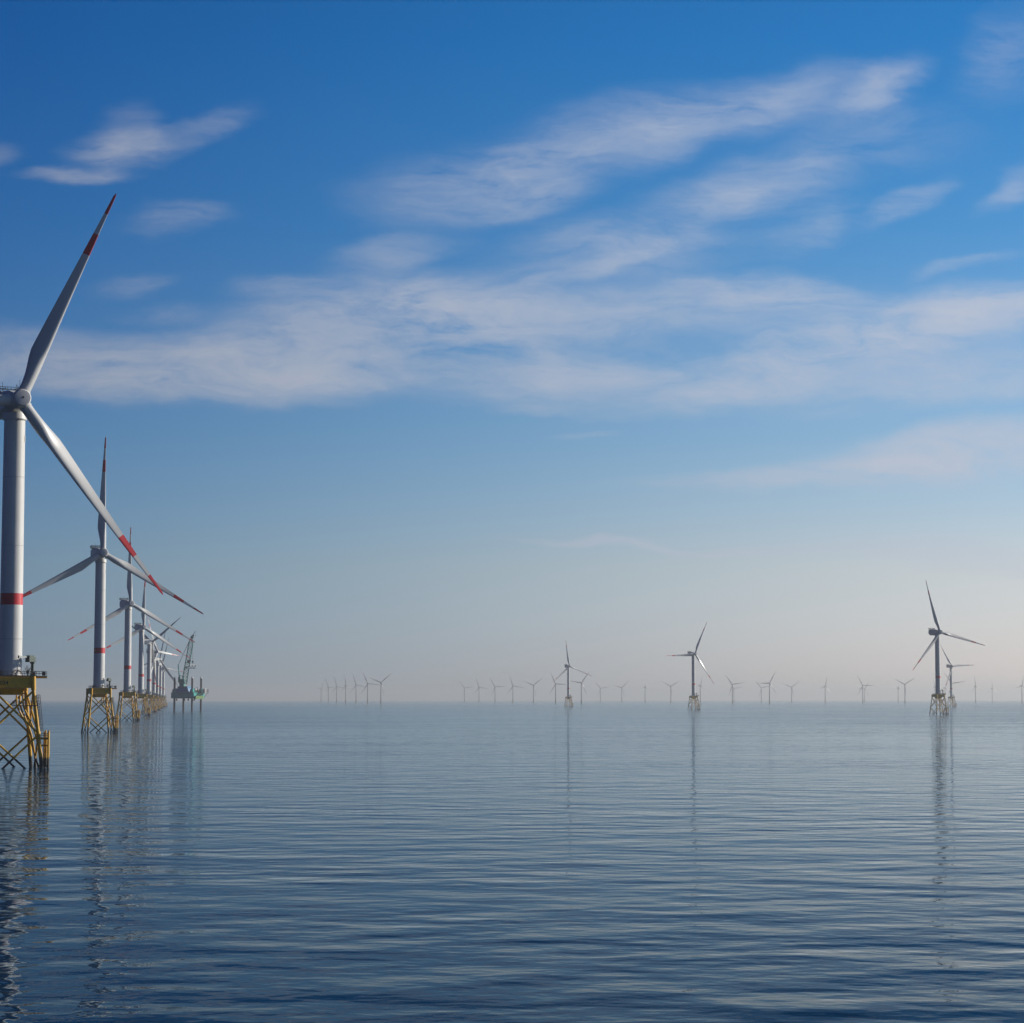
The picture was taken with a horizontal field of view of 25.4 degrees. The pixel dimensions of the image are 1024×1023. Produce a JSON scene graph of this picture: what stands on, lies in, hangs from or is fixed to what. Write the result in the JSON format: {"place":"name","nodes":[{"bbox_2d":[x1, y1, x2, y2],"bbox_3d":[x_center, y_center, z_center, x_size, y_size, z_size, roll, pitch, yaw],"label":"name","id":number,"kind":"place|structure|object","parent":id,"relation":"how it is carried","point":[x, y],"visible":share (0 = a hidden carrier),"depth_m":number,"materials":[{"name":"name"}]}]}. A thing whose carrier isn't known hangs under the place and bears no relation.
{"place":"outdoors","nodes":[
{"label":"outdoors","id":0,"kind":"place"},
{"bbox_2d":[0,701,1023,1022],"bbox_3d":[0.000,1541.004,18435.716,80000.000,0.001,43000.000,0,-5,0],"label":"sea","id":1,"kind":"structure","parent":0,"point":[530,861],"depth_m":246.46,"materials":[{"name":"liquid"}]},
{"bbox_2d":[0,194,162,768],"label":"wind turbine","id":2,"kind":"object","parent":1,"relation":"in","point":[17,410],"visible":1,"depth_m":596.24,"materials":[{"name":"metal"}]},
{"bbox_2d":[23,437,202,732],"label":"wind turbine","id":3,"kind":"object","parent":1,"relation":"in","point":[98,556],"visible":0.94,"depth_m":1220.46,"materials":[{"name":"metal"}]},
{"bbox_2d":[69,528,193,720],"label":"wind turbine","id":4,"kind":"object","parent":1,"relation":"in","point":[126,604],"visible":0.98,"depth_m":1861.61,"materials":[{"name":"metal"}]},
{"bbox_2d":[105,581,188,715],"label":"wind turbine","id":5,"kind":"object","parent":1,"relation":"in","point":[139,627],"visible":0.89,"depth_m":2470.50,"materials":[{"name":"metal"}]},
{"bbox_2d":[132,617,180,712],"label":"wind turbine","id":6,"kind":"object","parent":1,"relation":"in","point":[149,642],"visible":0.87,"depth_m":3102.00,"materials":[{"name":"metal"}]},
{"bbox_2d":[144,634,176,708],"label":"wind turbine","id":7,"kind":"object","parent":1,"relation":"in","point":[157,675],"visible":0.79,"depth_m":4445.94,"materials":[{"name":"metal"}]},
{"bbox_2d":[146,639,177,707],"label":"wind turbine","id":8,"kind":"object","parent":1,"relation":"in","point":[160,679],"visible":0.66,"depth_m":5064.65,"materials":[{"name":"metal"}]},
{"bbox_2d":[146,619,178,709],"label":"wind turbine","id":9,"kind":"object","parent":1,"relation":"in","point":[156,651],"visible":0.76,"depth_m":3738.64,"materials":[{"name":"metal"}]},
{"bbox_2d":[157,645,185,706],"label":"wind turbine","id":10,"kind":"object","parent":1,"relation":"in","point":[163,683],"visible":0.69,"depth_m":5715.61,"materials":[{"name":"metal"}]},
{"bbox_2d":[171,632,208,710],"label":"jackup barge","id":11,"kind":"object","parent":1,"relation":"on","point":[182,691],"visible":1,"depth_m":3429.32,"materials":[{"name":"metal"}]},
{"bbox_2d":[185,664,196,668],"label":"lifted tube","id":12,"kind":"object","parent":11,"relation":"hanging from","point":[189,667],"visible":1,"depth_m":3436.21,"materials":[{"name":"metal"}]},
{"bbox_2d":[339,680,354,702],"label":"wind turbine","id":13,"kind":"object","parent":1,"relation":"in","point":[345,690],"visible":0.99,"depth_m":11689.76,"materials":[{"name":"white metal"}]},
{"bbox_2d":[362,673,377,702],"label":"wind turbine","id":14,"kind":"object","parent":1,"relation":"in","point":[367,688],"visible":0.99,"depth_m":10260.12,"materials":[{"name":"white metal"}]},
{"bbox_2d":[371,676,387,703],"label":"wind turbine","id":15,"kind":"object","parent":1,"relation":"in","point":[382,688],"visible":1,"depth_m":9505.84,"materials":[{"name":"white metal"}]},
{"bbox_2d":[527,679,540,702],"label":"wind turbine","id":16,"kind":"object","parent":1,"relation":"in","point":[533,690],"visible":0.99,"depth_m":11408.07,"materials":[{"name":"white metal"}]},
{"bbox_2d":[550,672,565,702],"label":"wind turbine","id":17,"kind":"object","parent":1,"relation":"in","point":[555,688],"visible":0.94,"depth_m":10372.11,"materials":[{"name":"white metal"}]},
{"bbox_2d":[553,645,590,706],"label":"wind turbine","id":18,"kind":"object","parent":1,"relation":"in","point":[567,669],"visible":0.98,"depth_m":5370.59,"materials":[{"name":"metal"}]},
{"bbox_2d":[572,675,586,703],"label":"wind turbine","id":19,"kind":"object","parent":1,"relation":"in","point":[581,688],"visible":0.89,"depth_m":9700.84,"materials":[{"name":"white metal"}]},
{"bbox_2d":[665,681,678,702],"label":"wind turbine","id":20,"kind":"object","parent":1,"relation":"in","point":[671,691],"visible":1,"depth_m":12346.73,"materials":[{"name":"white metal"}]},
{"bbox_2d":[669,623,712,709],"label":"wind turbine","id":21,"kind":"object","parent":1,"relation":"in","point":[693,696],"visible":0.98,"depth_m":3922.83,"materials":[{"name":"metal"}]},
{"bbox_2d":[726,676,744,702],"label":"wind turbine","id":22,"kind":"object","parent":1,"relation":"in","point":[732,688],"visible":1,"depth_m":10723.08,"materials":[{"name":"white metal"}]},
{"bbox_2d":[763,673,775,703],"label":"wind turbine","id":23,"kind":"object","parent":1,"relation":"in","point":[769,688],"visible":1,"depth_m":9903.57,"materials":[{"name":"white metal"}]},
{"bbox_2d":[857,675,871,702],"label":"wind turbine","id":24,"kind":"object","parent":1,"relation":"in","point":[862,689],"visible":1,"depth_m":11548.49,"materials":[{"name":"white metal"}]},
{"bbox_2d":[897,679,912,702],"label":"wind turbine","id":25,"kind":"object","parent":1,"relation":"in","point":[904,690],"visible":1,"depth_m":10722.82,"materials":[{"name":"white metal"}]},
{"bbox_2d":[913,582,984,714],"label":"wind turbine","id":26,"kind":"object","parent":1,"relation":"in","point":[936,641],"visible":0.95,"depth_m":2650.15,"materials":[{"name":"metal"}]},
{"bbox_2d":[941,647,968,706],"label":"wind turbine","id":27,"kind":"object","parent":1,"relation":"in","point":[951,666],"visible":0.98,"depth_m":5368.54,"materials":[{"name":"metal"}]},
{"bbox_2d":[0,0,1023,700],"label":"sky","id":28,"kind":"structure","parent":0,"point":[429,347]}
]}

